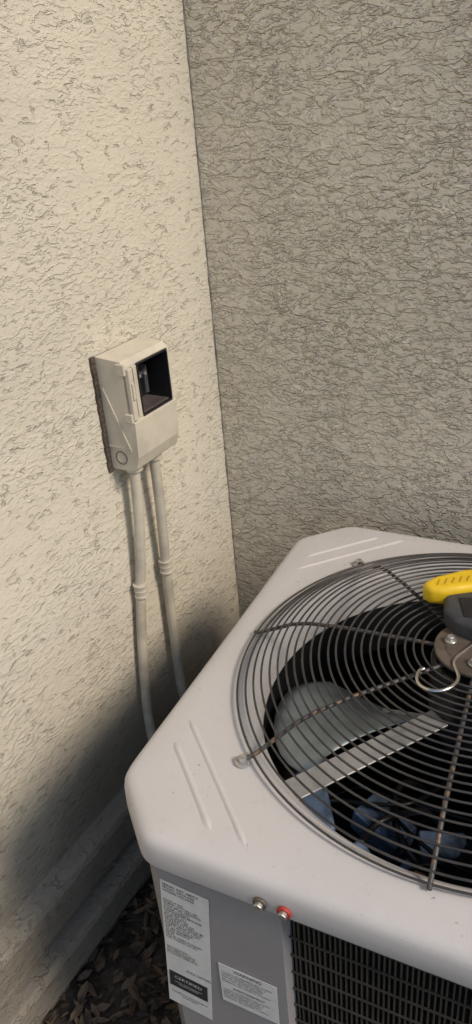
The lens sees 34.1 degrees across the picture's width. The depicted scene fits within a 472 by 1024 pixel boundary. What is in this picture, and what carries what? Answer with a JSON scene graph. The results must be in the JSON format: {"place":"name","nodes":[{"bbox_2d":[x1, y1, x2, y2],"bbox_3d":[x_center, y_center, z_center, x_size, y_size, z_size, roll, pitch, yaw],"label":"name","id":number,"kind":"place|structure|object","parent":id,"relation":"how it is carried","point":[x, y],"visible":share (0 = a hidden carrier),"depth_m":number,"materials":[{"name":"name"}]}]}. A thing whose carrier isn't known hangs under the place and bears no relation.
{"place":"outdoors","nodes":[
{"label":"outdoors","id":0,"kind":"place"},
{"bbox_2d":[52,875,179,1023],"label":"ground","id":1,"kind":"structure","parent":0,"point":[121,962],"depth_m":1.56,"materials":[{"name":"soil"}]},
{"bbox_2d":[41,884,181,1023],"bbox_3d":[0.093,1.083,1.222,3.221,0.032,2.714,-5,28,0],"label":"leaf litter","id":2,"kind":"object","parent":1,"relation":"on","point":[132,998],"visible":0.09,"depth_m":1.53,"materials":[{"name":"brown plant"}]},
{"bbox_2d":[0,0,239,1023],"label":"stucco wall","id":3,"kind":"structure","parent":1,"relation":"on","point":[102,242],"depth_m":1.40,"materials":[{"name":"beige paint"}]},
{"bbox_2d":[88,336,178,472],"bbox_3d":[-0.179,-0.192,1.420,0.079,0.225,0.141,12,33,28],"label":"electrical disconnect box","id":4,"kind":"object","parent":3,"relation":"attached to","point":[135,400],"visible":1,"depth_m":1.40,"materials":[{"name":"beige plastic"}]},
{"bbox_2d":[135,348,172,415],"bbox_3d":[-0.149,-0.236,1.397,0.007,0.099,0.093,12,33,28],"label":"window frame","id":5,"kind":"structure","parent":4,"relation":"in","point":[164,350],"depth_m":1.41,"materials":[{"name":"black plastic"}]},
{"bbox_2d":[129,472,155,740],"bbox_3d":[-0.181,0.346,1.639,0.049,0.960,0.113,3,30,15],"label":"electrical conduit","id":6,"kind":"object","parent":3,"relation":"attached to","point":[140,587],"visible":0.78,"depth_m":1.56,"materials":[{"name":"beige plastic"}]},
{"bbox_2d":[149,459,186,698],"bbox_3d":[-0.124,0.302,1.712,0.033,0.960,0.058,-22,33,-28],"label":"electrical conduit","id":7,"kind":"object","parent":3,"relation":"attached to","point":[165,565],"visible":0.68,"depth_m":1.62,"materials":[{"name":"beige plastic"}]},
{"bbox_2d":[184,0,471,616],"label":"stucco wall","id":8,"kind":"structure","parent":1,"relation":"on","point":[334,142],"depth_m":1.45,"materials":[{"name":"beige paint"}]},
{"bbox_2d":[183,0,240,617],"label":"corner seam","id":9,"kind":"object","parent":8,"relation":"attached to","point":[210,296],"visible":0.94,"depth_m":1.63,"materials":[{"name":"beige paint"}]},
{"bbox_2d":[329,786,471,821],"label":"base pan","id":10,"kind":"object","parent":1,"relation":"on","point":[450,814],"visible":0.11,"depth_m":1.79,"materials":[{"name":"grey metal"}]},
{"bbox_2d":[150,864,297,1023],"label":"service panel","id":11,"kind":"object","parent":10,"relation":"on","point":[248,939],"depth_m":0.98,"materials":[{"name":"grey metal"}]},
{"bbox_2d":[160,878,211,1019],"bbox_3d":[-0.066,0.599,1.043,0.070,0.284,0.002,13,33,22],"label":"rating label","id":12,"kind":"object","parent":11,"relation":"attached to","point":[186,929],"visible":1,"depth_m":1.03,"materials":[{"name":"white paper"}]},
{"bbox_2d":[218,962,279,1023],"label":"warning label","id":13,"kind":"object","parent":11,"relation":"attached to","point":[250,993],"visible":1,"depth_m":1.02,"materials":[{"name":"white paper"}]},
{"bbox_2d":[329,788,471,881],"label":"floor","id":14,"kind":"structure","parent":10,"relation":"on","point":[340,821],"depth_m":1.75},
{"bbox_2d":[273,641,471,1023],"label":"condenser coil","id":15,"kind":"object","parent":14,"relation":"on","point":[286,774],"visible":0.11,"depth_m":1.67,"materials":[{"name":"black metal"}]},
{"bbox_2d":[288,919,471,1023],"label":"coil guard","id":16,"kind":"object","parent":14,"relation":"on","point":[317,984],"visible":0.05,"depth_m":0.93,"materials":[{"name":"metal"}]},
{"bbox_2d":[447,839,471,887],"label":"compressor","id":17,"kind":"object","parent":14,"relation":"on","point":[463,857],"visible":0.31,"depth_m":1.25,"materials":[{"name":"black metal"}]},
{"bbox_2d":[359,779,438,875],"bbox_3d":[0.273,0.583,1.367,0.299,0.337,0.352,-1,29,7],"label":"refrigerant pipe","id":18,"kind":"object","parent":17,"relation":"attached to","point":[373,826],"visible":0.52,"depth_m":1.22,"materials":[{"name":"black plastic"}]},
{"bbox_2d":[295,772,466,870],"bbox_3d":[0.221,0.575,1.179,0.287,0.165,0.319,1,29,11],"label":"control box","id":19,"kind":"object","parent":18,"relation":"attached to","point":[317,805],"visible":0.24,"depth_m":1.25,"materials":[{"name":"blue plastic"}]},
{"bbox_2d":[329,762,471,882],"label":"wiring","id":20,"kind":"object","parent":19,"relation":"attached to","point":[403,826],"visible":0.49,"depth_m":1.22,"materials":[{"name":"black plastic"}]},
{"bbox_2d":[411,871,427,876],"bbox_3d":[0.259,0.581,1.128,0.138,0.092,0.062,4,30,17],"label":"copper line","id":21,"kind":"object","parent":19,"relation":"attached to","point":[421,873],"visible":0.06,"depth_m":1.13,"materials":[{"name":"brown metal"}]},
{"bbox_3d":[0.216,0.378,1.703,0.104,0.658,0.104,9,31,24],"label":"corner post","id":22,"kind":"object","parent":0,"visible":0},
{"bbox_3d":[0.352,0.291,1.139,0.774,0.030,0.774,9,31,24],"label":"top band","id":23,"kind":"object","parent":22,"relation":"on","visible":0},
{"bbox_2d":[124,527,471,988],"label":"lid","id":24,"kind":"object","parent":23,"relation":"on","point":[300,868],"visible":0.75,"depth_m":0.95,"materials":[{"name":"grey metal"}]},
{"bbox_2d":[253,897,266,909],"bbox_3d":[0.028,0.451,0.887,0.018,0.018,0.004,9,32,24],"label":"lip washer","id":25,"kind":"object","parent":24,"relation":"attached to","point":[261,901],"visible":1,"depth_m":0.88,"materials":[{"name":"brown metal"}]},
{"bbox_2d":[254,902,262,910],"bbox_3d":[0.026,0.453,0.884,0.010,0.011,0.006,9,32,24],"label":"lip bolt","id":26,"kind":"object","parent":25,"relation":"attached to","point":[258,906],"visible":1,"depth_m":0.88,"materials":[{"name":"metal"}]},
{"bbox_2d":[276,906,290,918],"bbox_3d":[0.055,0.456,0.875,0.018,0.018,0.004,9,31,24],"label":"lip washer","id":27,"kind":"object","parent":24,"relation":"attached to","point":[285,910],"visible":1,"depth_m":0.87,"materials":[{"name":"red paint"}]},
{"bbox_2d":[278,911,286,920],"bbox_3d":[0.053,0.458,0.872,0.010,0.011,0.006,9,31,24],"label":"lip bolt","id":28,"kind":"object","parent":27,"relation":"attached to","point":[282,915],"visible":1,"depth_m":0.87,"materials":[{"name":"metal"}]},
{"bbox_2d":[173,537,404,846],"bbox_3d":[0.349,0.252,1.118,0.730,0.004,0.744,9,31,24],"label":"lid rib","id":29,"kind":"object","parent":24,"relation":"attached to","point":[204,815],"visible":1,"depth_m":1.02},
{"bbox_2d":[235,558,363,767],"bbox_3d":[0.348,0.247,1.115,0.533,0.010,0.533,9,31,24],"label":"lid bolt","id":30,"kind":"object","parent":24,"relation":"attached to","point":[241,761],"visible":0.92,"depth_m":1.02,"materials":[{"name":"grey metal"}]},
{"bbox_2d":[236,553,471,895],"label":"grille ring","id":31,"kind":"object","parent":24,"relation":"on","point":[443,558],"visible":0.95,"depth_m":1.04,"materials":[{"name":"metal"}]},
{"bbox_2d":[415,569,471,692],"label":"handheld test meter","id":32,"kind":"object","parent":31,"relation":"on","point":[452,592],"visible":1,"depth_m":1.14,"materials":[{"name":"yellow rubber"}]},
{"bbox_2d":[434,627,471,677],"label":"hub plate","id":33,"kind":"object","parent":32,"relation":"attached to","point":[445,653],"visible":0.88,"depth_m":1.08,"materials":[{"name":"metal"}]},
{"bbox_2d":[445,634,471,666],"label":"hub bolt","id":34,"kind":"object","parent":33,"relation":"attached to","point":[450,639],"visible":1,"depth_m":1.09,"materials":[{"name":"silver metal"}]},
{"bbox_2d":[246,562,471,890],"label":"grille spoke","id":35,"kind":"object","parent":24,"relation":"attached to","point":[429,886],"visible":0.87,"depth_m":1.03,"materials":[{"name":"metal"}]},
{"bbox_2d":[285,710,447,799],"bbox_3d":[0.351,0.282,1.135,0.630,0.014,0.037,-18,31,-22],"label":"motor strap","id":36,"kind":"object","parent":24,"relation":"attached to","point":[316,773],"visible":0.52,"depth_m":1.05,"materials":[{"name":"grey metal"}]},
{"bbox_2d":[428,647,471,763],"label":"fan motor","id":37,"kind":"object","parent":36,"relation":"attached to","point":[445,671],"visible":0.39,"depth_m":1.09,"materials":[{"name":"black metal"}]},
{"bbox_2d":[382,708,421,715],"bbox_3d":[0.340,0.317,1.171,0.232,0.015,0.247,9,31,24],"label":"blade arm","id":38,"kind":"object","parent":37,"relation":"attached to","point":[385,710],"visible":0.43,"depth_m":1.20},
{"bbox_2d":[274,681,417,772],"bbox_3d":[0.350,0.323,1.181,0.564,0.069,0.560,9,31,24],"label":"fan blade","id":39,"kind":"object","parent":38,"relation":"attached to","point":[303,760],"visible":0.52,"depth_m":1.17,"materials":[{"name":"grey metal"}]},
{"bbox_2d":[264,601,446,761],"bbox_3d":[0.358,0.352,1.173,0.625,0.090,0.625,9,31,24],"label":"fan shroud","id":40,"kind":"object","parent":38,"relation":"attached to","point":[431,636],"visible":0.26,"depth_m":1.41,"materials":[{"name":"black metal"}]}
]}

